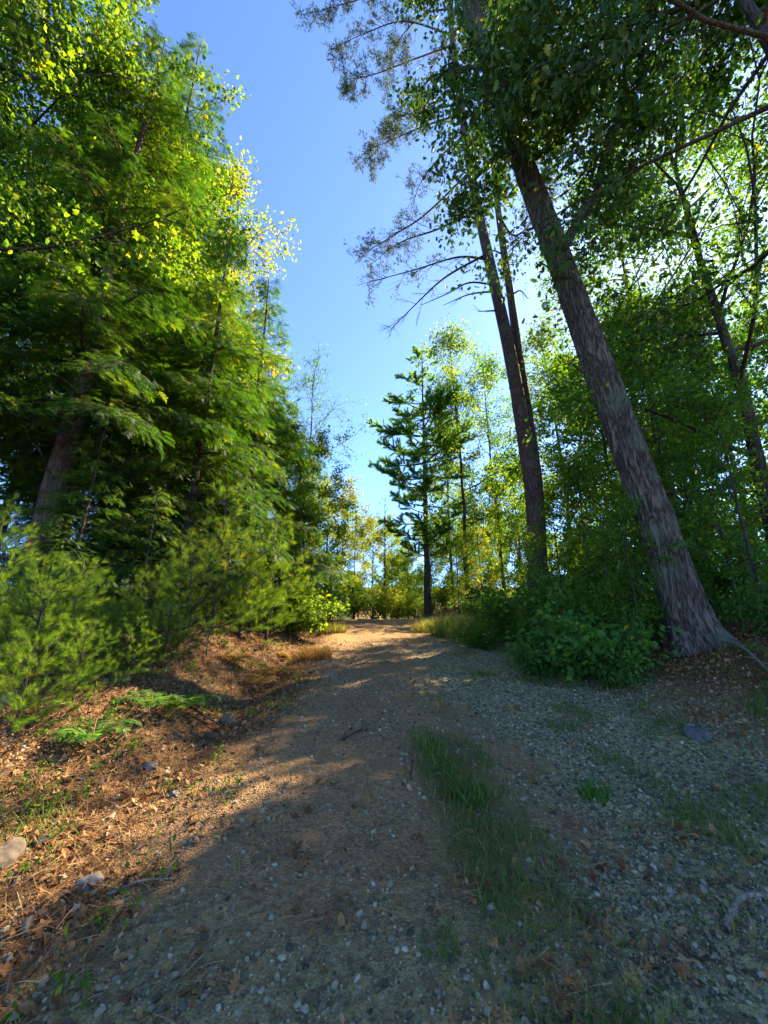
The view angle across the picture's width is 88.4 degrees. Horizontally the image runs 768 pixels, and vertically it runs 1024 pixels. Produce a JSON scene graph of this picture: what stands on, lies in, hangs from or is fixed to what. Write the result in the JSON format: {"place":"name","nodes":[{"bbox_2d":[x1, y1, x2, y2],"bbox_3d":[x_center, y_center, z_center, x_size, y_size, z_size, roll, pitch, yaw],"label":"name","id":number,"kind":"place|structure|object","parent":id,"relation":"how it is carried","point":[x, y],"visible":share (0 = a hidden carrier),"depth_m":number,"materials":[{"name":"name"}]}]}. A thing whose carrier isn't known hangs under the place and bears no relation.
{"place":"outdoors","nodes":[
{"label":"outdoors","id":0,"kind":"place"},
{"bbox_2d":[0,587,767,1023],"bbox_3d":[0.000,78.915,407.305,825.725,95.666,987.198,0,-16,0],"label":"ground","id":1,"kind":"structure","parent":0,"point":[206,849],"depth_m":2.27,"materials":[{"name":"soil"}]},
{"bbox_2d":[0,837,25,870],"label":"rock","id":2,"kind":"object","parent":1,"relation":"on","point":[12,848],"visible":0.71,"depth_m":2.16,"materials":[{"name":"stone"}]},
{"bbox_2d":[0,492,58,632],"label":"young pine","id":3,"kind":"object","parent":1,"relation":"on","point":[3,514],"visible":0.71,"depth_m":5.13,"materials":[{"name":"green plant"}]},
{"bbox_2d":[0,786,78,849],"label":"grass tuft","id":4,"kind":"object","parent":1,"relation":"on","point":[28,822],"visible":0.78,"depth_m":2.46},
{"bbox_2d":[0,417,96,608],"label":"hemlock tree","id":5,"kind":"object","parent":1,"relation":"on","point":[13,491],"visible":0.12,"depth_m":7.66,"materials":[{"name":"green plant"}]},
{"bbox_2d":[0,624,97,732],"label":"young pine","id":6,"kind":"object","parent":1,"relation":"on","point":[19,698],"visible":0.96,"depth_m":3.33,"materials":[{"name":"green plant"}]},
{"bbox_2d":[0,564,107,667],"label":"young pine","id":7,"kind":"object","parent":1,"relation":"on","point":[32,626],"visible":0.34,"depth_m":4.41,"materials":[{"name":"green plant"}]},
{"bbox_2d":[0,556,123,688],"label":"young pine","id":8,"kind":"object","parent":1,"relation":"on","point":[7,636],"visible":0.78,"depth_m":3.96,"materials":[{"name":"green plant"}]},
{"bbox_2d":[2,550,139,652],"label":"young pine","id":9,"kind":"object","parent":1,"relation":"on","point":[93,579],"visible":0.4,"depth_m":5.03,"materials":[{"name":"green plant"}]},
{"bbox_2d":[10,616,134,706],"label":"young pine","id":10,"kind":"object","parent":1,"relation":"on","point":[73,651],"visible":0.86,"depth_m":3.75,"materials":[{"name":"green plant"}]},
{"bbox_2d":[0,430,150,637],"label":"hemlock tree","id":11,"kind":"object","parent":1,"relation":"on","point":[82,526],"visible":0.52,"depth_m":6.36,"materials":[{"name":"green plant"}]},
{"bbox_2d":[0,0,153,429],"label":"forest tree","id":12,"kind":"object","parent":1,"relation":"on","point":[37,370],"visible":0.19,"depth_m":8.22,"materials":[{"name":"green plant"}]},
{"bbox_2d":[48,716,142,743],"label":"fern","id":13,"kind":"object","parent":1,"relation":"on","point":[88,736],"visible":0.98,"depth_m":3.35,"materials":[{"name":"green plant"}]},
{"bbox_2d":[52,595,151,663],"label":"young pine","id":14,"kind":"object","parent":1,"relation":"on","point":[113,626],"visible":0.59,"depth_m":4.49,"materials":[{"name":"green plant"}]},
{"bbox_2d":[0,0,238,491],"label":"maple tree","id":15,"kind":"object","parent":1,"relation":"on","point":[8,146],"visible":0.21,"depth_m":7.71,"materials":[{"name":"green plant"}]},
{"bbox_2d":[41,433,198,619],"bbox_3d":[-6.191,0.357,8.998,3.186,4.949,3.677,-5,-17,18],"label":"hemlock tree","id":16,"kind":"object","parent":1,"relation":"on","point":[125,503],"visible":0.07,"depth_m":9.01,"materials":[{"name":"green plant"}]},
{"bbox_2d":[0,0,240,525],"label":"forest tree","id":17,"kind":"object","parent":1,"relation":"on","point":[215,194],"visible":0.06,"depth_m":11.14,"materials":[{"name":"green plant"}]},
{"bbox_2d":[0,18,242,633],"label":"hemlock tree","id":18,"kind":"object","parent":1,"relation":"on","point":[87,366],"visible":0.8,"depth_m":7.81,"materials":[{"name":"plant"}]},
{"bbox_2d":[0,0,263,310],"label":"maple tree","id":19,"kind":"object","parent":1,"relation":"on","point":[127,70],"visible":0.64,"depth_m":7.62,"materials":[{"name":"green plant"}]},
{"bbox_2d":[92,613,171,683],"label":"young pine","id":20,"kind":"object","parent":1,"relation":"on","point":[125,665],"visible":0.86,"depth_m":4.35,"materials":[{"name":"green plant"}]},
{"bbox_2d":[75,487,196,636],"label":"hemlock tree","id":21,"kind":"object","parent":1,"relation":"on","point":[147,540],"visible":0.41,"depth_m":6.79,"materials":[{"name":"green plant"}]},
{"bbox_2d":[0,32,274,598],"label":"hemlock tree","id":22,"kind":"object","parent":1,"relation":"on","point":[197,380],"visible":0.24,"depth_m":10.50,"materials":[{"name":"green plant"}]},
{"bbox_2d":[0,75,276,575],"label":"maple tree","id":23,"kind":"object","parent":1,"relation":"on","point":[245,218],"visible":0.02,"depth_m":15.65,"materials":[{"name":"green plant"}]},
{"bbox_2d":[84,564,197,642],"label":"young pine","id":24,"kind":"object","parent":1,"relation":"on","point":[134,602],"visible":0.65,"depth_m":5.43,"materials":[{"name":"green plant"}]},
{"bbox_2d":[108,689,187,710],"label":"fern","id":25,"kind":"object","parent":1,"relation":"on","point":[157,700],"visible":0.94,"depth_m":4.00,"materials":[{"name":"green plant"}]},
{"bbox_2d":[0,218,301,622],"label":"hemlock tree","id":26,"kind":"object","parent":1,"relation":"on","point":[252,500],"visible":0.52,"depth_m":9.32,"materials":[{"name":"green plant"}]},
{"bbox_2d":[117,599,200,668],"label":"young pine","id":27,"kind":"object","parent":1,"relation":"on","point":[168,623],"visible":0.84,"depth_m":5.05,"materials":[{"name":"green plant"}]},
{"bbox_2d":[113,454,237,624],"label":"hemlock tree","id":28,"kind":"object","parent":1,"relation":"on","point":[223,604],"visible":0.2,"depth_m":9.42,"materials":[{"name":"green plant"}]},
{"bbox_2d":[67,134,300,547],"bbox_3d":[-6.407,-6.612,15.223,7.381,19.918,8.028,-5,-17,17],"label":"maple tree","id":29,"kind":"object","parent":1,"relation":"on","point":[235,181],"visible":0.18,"depth_m":16.52,"materials":[{"name":"green plant"}]},
{"bbox_2d":[161,692,220,710],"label":"fern","id":30,"kind":"object","parent":1,"relation":"on","point":[190,698],"visible":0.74,"depth_m":4.43,"materials":[{"name":"green plant"}]},
{"bbox_2d":[131,535,254,642],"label":"young pine","id":31,"kind":"object","parent":1,"relation":"on","point":[191,575],"visible":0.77,"depth_m":6.25,"materials":[{"name":"green plant"}]},
{"bbox_2d":[138,479,290,635],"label":"young pine","id":32,"kind":"object","parent":1,"relation":"on","point":[241,602],"visible":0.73,"depth_m":7.55,"materials":[{"name":"green plant"}]},
{"bbox_2d":[177,530,296,639],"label":"young pine","id":33,"kind":"object","parent":1,"relation":"on","point":[230,597],"visible":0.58,"depth_m":8.26,"materials":[{"name":"green plant"}]},
{"bbox_2d":[120,277,357,611],"bbox_3d":[-4.440,-3.105,13.337,6.426,12.717,5.698,-12,-20,35],"label":"hemlock tree","id":34,"kind":"object","parent":1,"relation":"on","point":[277,418],"visible":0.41,"depth_m":13.72,"materials":[{"name":"green plant"}]},
{"bbox_2d":[198,339,333,592],"bbox_3d":[-4.659,-2.216,16.992,5.294,12.189,5.354,3,-17,-11],"label":"pine tree","id":35,"kind":"object","parent":1,"relation":"on","point":[292,400],"visible":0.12,"depth_m":16.95,"materials":[{"name":"green plant"}]},
{"bbox_2d":[206,506,326,641],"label":"young pine","id":36,"kind":"object","parent":1,"relation":"on","point":[285,597],"visible":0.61,"depth_m":9.46,"materials":[{"name":"green plant"}]},
{"bbox_2d":[257,551,327,635],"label":"young pine","id":37,"kind":"object","parent":1,"relation":"on","point":[302,602],"visible":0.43,"depth_m":10.60,"materials":[{"name":"green plant"}]},
{"bbox_2d":[245,573,349,636],"bbox_3d":[-2.606,2.664,11.193,2.995,1.765,2.887,-14,-22,40],"label":"verge bush","id":38,"kind":"object","parent":1,"relation":"on","point":[318,602],"visible":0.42,"depth_m":10.98,"materials":[{"name":"green plant"}]},
{"bbox_2d":[235,421,360,585],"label":"maple tree","id":39,"kind":"object","parent":1,"relation":"on","point":[321,450],"visible":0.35,"depth_m":17.09,"materials":[{"name":"green plant"}]},
{"bbox_2d":[269,497,336,598],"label":"maple sapling","id":40,"kind":"object","parent":1,"relation":"on","point":[314,510],"visible":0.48,"depth_m":13.82,"materials":[{"name":"green plant"}]},
{"bbox_2d":[283,643,334,661],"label":"grass tuft","id":41,"kind":"object","parent":1,"relation":"on","point":[316,654],"visible":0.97,"depth_m":7.93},
{"bbox_2d":[285,456,341,579],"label":"maple tree","id":42,"kind":"object","parent":1,"relation":"on","point":[330,483],"visible":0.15,"depth_m":22.61,"materials":[{"name":"green plant"}]},
{"bbox_2d":[271,339,370,553],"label":"sparse tree","id":43,"kind":"object","parent":1,"relation":"on","point":[310,379],"visible":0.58,"depth_m":22.07,"materials":[{"name":"green plant"}]},
{"bbox_2d":[282,473,384,606],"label":"maple tree","id":44,"kind":"object","parent":1,"relation":"on","point":[361,538],"visible":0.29,"depth_m":24.46,"materials":[{"name":"green plant"}]},
{"bbox_2d":[313,565,380,618],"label":"crest bush","id":45,"kind":"object","parent":1,"relation":"on","point":[357,607],"visible":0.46,"depth_m":23.60,"materials":[{"name":"green plant"}]},
{"bbox_2d":[346,579,394,618],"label":"crest bush","id":46,"kind":"object","parent":1,"relation":"on","point":[376,610],"visible":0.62,"depth_m":24.63,"materials":[{"name":"green plant"}]},
{"bbox_2d":[330,511,415,617],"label":"tree","id":47,"kind":"object","parent":1,"relation":"on","point":[378,555],"visible":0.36,"depth_m":30.96,"materials":[{"name":"green plant"}]},
{"bbox_2d":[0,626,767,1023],"bbox_3d":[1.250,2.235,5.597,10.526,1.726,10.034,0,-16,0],"label":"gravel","id":48,"kind":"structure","parent":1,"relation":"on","point":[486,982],"depth_m":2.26,"materials":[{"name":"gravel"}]},
{"bbox_2d":[0,606,767,1023],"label":"leaf litter","id":49,"kind":"object","parent":1,"relation":"on","point":[78,910],"visible":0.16,"depth_m":2.67,"materials":[{"name":"plant"}]},
{"bbox_2d":[0,625,767,1023],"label":"grass","id":50,"kind":"structure","parent":1,"relation":"on","point":[438,759],"depth_m":2.35,"materials":[{"name":"plant"}]},
{"bbox_2d":[0,614,767,1023],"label":"pine straw","id":51,"kind":"object","parent":1,"relation":"on","point":[90,848],"visible":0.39,"depth_m":2.22,"materials":[{"name":"plant"}]},
{"bbox_2d":[0,620,767,1023],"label":"weeds","id":52,"kind":"object","parent":1,"relation":"on","point":[66,934],"visible":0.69,"depth_m":2.86,"materials":[{"name":"green plant"}]},
{"bbox_2d":[364,497,413,618],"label":"tree","id":53,"kind":"object","parent":1,"relation":"on","point":[385,574],"visible":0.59,"depth_m":30.07,"materials":[{"name":"green plant"}]},
{"bbox_2d":[378,578,419,618],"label":"crest bush","id":54,"kind":"object","parent":1,"relation":"on","point":[393,596],"visible":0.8,"depth_m":23.21,"materials":[{"name":"green plant"}]},
{"bbox_2d":[384,550,423,618],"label":"tree","id":55,"kind":"object","parent":1,"relation":"on","point":[411,579],"visible":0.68,"depth_m":28.49,"materials":[{"name":"green plant"}]},
{"bbox_2d":[395,584,435,618],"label":"crest bush","id":56,"kind":"object","parent":1,"relation":"on","point":[410,610],"visible":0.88,"depth_m":22.71,"materials":[{"name":"green plant"}]},
{"bbox_2d":[366,341,481,616],"bbox_3d":[2.833,-2.788,24.189,7.956,17.870,6.671,-15,-22,42],"label":"pine tree","id":57,"kind":"object","parent":1,"relation":"on","point":[422,525],"visible":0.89,"depth_m":23.16,"materials":[{"name":"green plant"}]},
{"bbox_2d":[289,0,559,589],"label":"red pine","id":58,"kind":"object","parent":1,"relation":"on","point":[532,486],"visible":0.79,"depth_m":16.91,"materials":[{"name":"brown plant"}]},
{"bbox_2d":[400,512,462,611],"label":"forest tree","id":59,"kind":"object","parent":1,"relation":"on","point":[422,576],"visible":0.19,"depth_m":37.16,"materials":[{"name":"green plant"}]},
{"bbox_2d":[422,571,462,610],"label":"crest bush","id":60,"kind":"object","parent":1,"relation":"on","point":[441,600],"visible":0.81,"depth_m":22.01,"materials":[{"name":"green plant"}]},
{"bbox_2d":[408,406,488,606],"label":"maple tree","id":61,"kind":"object","parent":1,"relation":"on","point":[450,555],"visible":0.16,"depth_m":27.84,"materials":[{"name":"green plant"}]},
{"bbox_2d":[435,529,476,612],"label":"maple sapling","id":62,"kind":"object","parent":1,"relation":"on","point":[462,577],"visible":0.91,"depth_m":19.03,"materials":[{"name":"green plant"}]},
{"bbox_2d":[419,608,502,638],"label":"grass tuft","id":63,"kind":"object","parent":1,"relation":"on","point":[446,628],"visible":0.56,"depth_m":11.20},
{"bbox_2d":[403,313,522,601],"bbox_3d":[4.553,-3.915,23.231,6.852,18.490,7.452,0,-16,1],"label":"maple tree","id":64,"kind":"object","parent":1,"relation":"on","point":[451,338],"visible":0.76,"depth_m":22.59,"materials":[{"name":"green plant"}]},
{"bbox_2d":[438,764,505,808],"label":"grass tuft","id":65,"kind":"object","parent":1,"relation":"on","point":[456,789],"visible":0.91,"depth_m":2.75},
{"bbox_2d":[447,614,509,650],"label":"verge shrub","id":66,"kind":"object","parent":1,"relation":"on","point":[477,632],"visible":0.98,"depth_m":8.95,"materials":[{"name":"green plant"}]},
{"bbox_2d":[452,525,507,603],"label":"maple sapling","id":67,"kind":"object","parent":1,"relation":"on","point":[478,529],"visible":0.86,"depth_m":17.13,"materials":[{"name":"green plant"}]},
{"bbox_2d":[449,585,512,622],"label":"verge shrub","id":68,"kind":"object","parent":1,"relation":"on","point":[468,608],"visible":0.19,"depth_m":12.68,"materials":[{"name":"green plant"}]},
{"bbox_2d":[402,5,565,570],"bbox_3d":[5.298,-14.867,18.864,9.047,38.389,3.889,-3,-17,11],"label":"red pine","id":69,"kind":"object","parent":1,"relation":"on","point":[514,321],"visible":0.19,"depth_m":16.12,"materials":[{"name":"brown plant"}]},
{"bbox_2d":[442,337,544,590],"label":"maple tree","id":70,"kind":"object","parent":1,"relation":"on","point":[487,367],"visible":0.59,"depth_m":27.15,"materials":[{"name":"green plant"}]},
{"bbox_2d":[476,500,525,592],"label":"maple sapling","id":71,"kind":"object","parent":1,"relation":"on","point":[497,527],"visible":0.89,"depth_m":15.10,"materials":[{"name":"green plant"}]},
{"bbox_2d":[456,438,557,594],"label":"forest tree","id":72,"kind":"object","parent":1,"relation":"on","point":[509,517],"visible":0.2,"depth_m":25.99,"materials":[{"name":"green plant"}]},
{"bbox_2d":[470,858,559,942],"bbox_3d":[0.606,1.794,1.841,0.435,0.152,0.458,0,-16,0],"label":"grass tuft","id":73,"kind":"object","parent":1,"relation":"on","point":[498,899],"visible":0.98,"depth_m":1.84,"materials":[{"name":"plant"}]},
{"bbox_2d":[460,572,573,639],"bbox_3d":[3.643,2.484,10.206,2.995,1.765,2.887,-10,-19,30],"label":"verge shrub","id":74,"kind":"object","parent":1,"relation":"on","point":[494,606],"visible":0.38,"depth_m":9.92,"materials":[{"name":"green plant"}]},
{"bbox_2d":[488,524,562,623],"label":"maple sapling","id":75,"kind":"object","parent":1,"relation":"on","point":[527,540],"visible":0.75,"depth_m":9.18,"materials":[{"name":"green plant"}]},
{"bbox_2d":[498,628,564,678],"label":"verge shrub","id":76,"kind":"object","parent":1,"relation":"on","point":[523,661],"visible":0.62,"depth_m":6.41,"materials":[{"name":"green plant"}]},
{"bbox_2d":[502,595,567,650],"bbox_3d":[3.073,2.402,8.297,1.400,1.308,1.576,-8,-18,26],"label":"verge shrub","id":77,"kind":"object","parent":1,"relation":"on","point":[520,625],"visible":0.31,"depth_m":8.25,"materials":[{"name":"green plant"}]},
{"bbox_2d":[495,308,611,546],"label":"maple tree","id":78,"kind":"object","parent":1,"relation":"on","point":[539,341],"visible":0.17,"depth_m":19.36,"materials":[{"name":"green plant"}]},
{"bbox_2d":[501,547,612,644],"bbox_3d":[3.588,1.825,8.171,2.417,2.259,2.722,-4,-17,15],"label":"verge shrub","id":79,"kind":"object","parent":1,"relation":"on","point":[560,601],"visible":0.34,"depth_m":7.97,"materials":[{"name":"green plant"}]},
{"bbox_2d":[527,498,586,599],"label":"maple sapling","id":80,"kind":"object","parent":1,"relation":"on","point":[550,513],"visible":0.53,"depth_m":11.23,"materials":[{"name":"green plant"}]},
{"bbox_2d":[381,0,742,656],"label":"leaning oak","id":81,"kind":"object","parent":1,"relation":"on","point":[682,597],"visible":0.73,"depth_m":8.52,"materials":[{"name":"grey plant"}]},
{"bbox_2d":[542,448,638,622],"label":"maple sapling","id":82,"kind":"object","parent":1,"relation":"on","point":[569,542],"visible":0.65,"depth_m":9.86,"materials":[{"name":"green plant"}]},
{"bbox_2d":[415,0,767,496],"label":"overhanging oak","id":83,"kind":"object","parent":1,"relation":"on","point":[610,15],"visible":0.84,"depth_m":7.68,"materials":[{"name":"green plant"}]},
{"bbox_2d":[502,596,681,686],"bbox_3d":[3.090,2.073,6.371,2.433,1.434,2.346,3,-17,-11],"label":"verge shrub","id":84,"kind":"object","parent":1,"relation":"on","point":[582,650],"visible":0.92,"depth_m":5.84,"materials":[{"name":"green plant"}]},
{"bbox_2d":[567,767,620,803],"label":"grass tuft","id":85,"kind":"object","parent":1,"relation":"on","point":[605,794],"visible":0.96,"depth_m":2.81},
{"bbox_2d":[560,518,656,631],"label":"maple sapling","id":86,"kind":"object","parent":1,"relation":"on","point":[608,540],"visible":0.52,"depth_m":7.47,"materials":[{"name":"green plant"}]},
{"bbox_2d":[491,315,729,567],"bbox_3d":[8.200,-1.782,15.714,8.490,10.837,6.577,2,-16,-6],"label":"maple tree","id":87,"kind":"object","parent":1,"relation":"on","point":[547,492],"visible":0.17,"depth_m":14.92,"materials":[{"name":"green plant"}]},
{"bbox_2d":[577,565,664,650],"bbox_3d":[4.271,1.731,6.853,1.791,1.486,1.590,-4,-17,13],"label":"verge shrub","id":88,"kind":"object","parent":1,"relation":"on","point":[616,610],"visible":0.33,"depth_m":6.75,"materials":[{"name":"green plant"}]},
{"bbox_2d":[584,648,659,691],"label":"verge shrub","id":89,"kind":"object","parent":1,"relation":"on","point":[619,677],"visible":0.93,"depth_m":5.52,"materials":[{"name":"green plant"}]},
{"bbox_2d":[490,116,767,547],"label":"maple tree","id":90,"kind":"object","parent":1,"relation":"on","point":[656,423],"visible":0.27,"depth_m":10.98,"materials":[{"name":"green plant"}]},
{"bbox_2d":[498,0,767,547],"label":"maple tree","id":91,"kind":"object","parent":1,"relation":"on","point":[736,367],"visible":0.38,"depth_m":8.22,"materials":[{"name":"green plant"}]},
{"bbox_2d":[580,491,691,663],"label":"maple sapling","id":92,"kind":"object","parent":1,"relation":"on","point":[626,509],"visible":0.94,"depth_m":6.59,"materials":[{"name":"green plant"}]},
{"bbox_2d":[548,501,741,622],"bbox_3d":[5.346,1.053,8.831,3.308,3.092,3.725,5,-17,-16],"label":"verge shrub","id":93,"kind":"object","parent":1,"relation":"on","point":[597,558],"visible":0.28,"depth_m":8.34,"materials":[{"name":"green plant"}]},
{"bbox_2d":[555,248,767,599],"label":"maple tree","id":94,"kind":"object","parent":1,"relation":"on","point":[756,368],"visible":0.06,"depth_m":12.77,"materials":[{"name":"green plant"}]},
{"bbox_2d":[583,283,767,535],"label":"forest tree","id":95,"kind":"object","parent":1,"relation":"on","point":[755,354],"visible":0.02,"depth_m":14.52,"materials":[{"name":"green plant"}]},
{"bbox_2d":[598,286,767,597],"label":"maple tree","id":96,"kind":"object","parent":1,"relation":"on","point":[759,315],"visible":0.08,"depth_m":13.54,"materials":[{"name":"green plant"}]},
{"bbox_2d":[681,725,712,742],"bbox_3d":[3.090,2.207,3.892,0.242,0.165,0.253,-9,-19,30],"label":"rock","id":97,"kind":"object","parent":1,"relation":"on","point":[704,734],"visible":0.75,"depth_m":3.85,"materials":[{"name":"stone"}]},
{"bbox_2d":[632,429,767,615],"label":"maple sapling","id":98,"kind":"object","parent":1,"relation":"on","point":[694,458],"visible":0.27,"depth_m":9.46,"materials":[{"name":"green plant"}]},
{"bbox_2d":[653,368,767,623],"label":"maple sapling","id":99,"kind":"object","parent":1,"relation":"on","point":[712,516],"visible":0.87,"depth_m":6.98,"materials":[{"name":"green plant"}]},
{"bbox_2d":[661,444,767,627],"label":"maple sapling","id":100,"kind":"object","parent":1,"relation":"on","point":[720,484],"visible":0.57,"depth_m":7.69,"materials":[{"name":"green plant"}]},
{"bbox_2d":[691,505,767,612],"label":"verge shrub","id":101,"kind":"object","parent":1,"relation":"on","point":[755,545],"visible":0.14,"depth_m":9.35,"materials":[{"name":"green plant"}]},
{"bbox_2d":[701,779,767,825],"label":"grass tuft","id":102,"kind":"object","parent":1,"relation":"on","point":[748,807],"visible":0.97,"depth_m":2.62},
{"bbox_2d":[707,554,767,636],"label":"verge shrub","id":103,"kind":"object","parent":1,"relation":"on","point":[759,607],"visible":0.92,"depth_m":6.43,"materials":[{"name":"green plant"}]},
{"bbox_2d":[720,891,767,933],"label":"fallen branch","id":104,"kind":"object","parent":1,"relation":"on","point":[726,921],"visible":1,"depth_m":1.79,"materials":[{"name":"grey wood"}]},
{"bbox_2d":[0,0,767,587],"label":"sky","id":105,"kind":"structure","parent":0,"point":[297,129],"materials":[{"name":"blue"}]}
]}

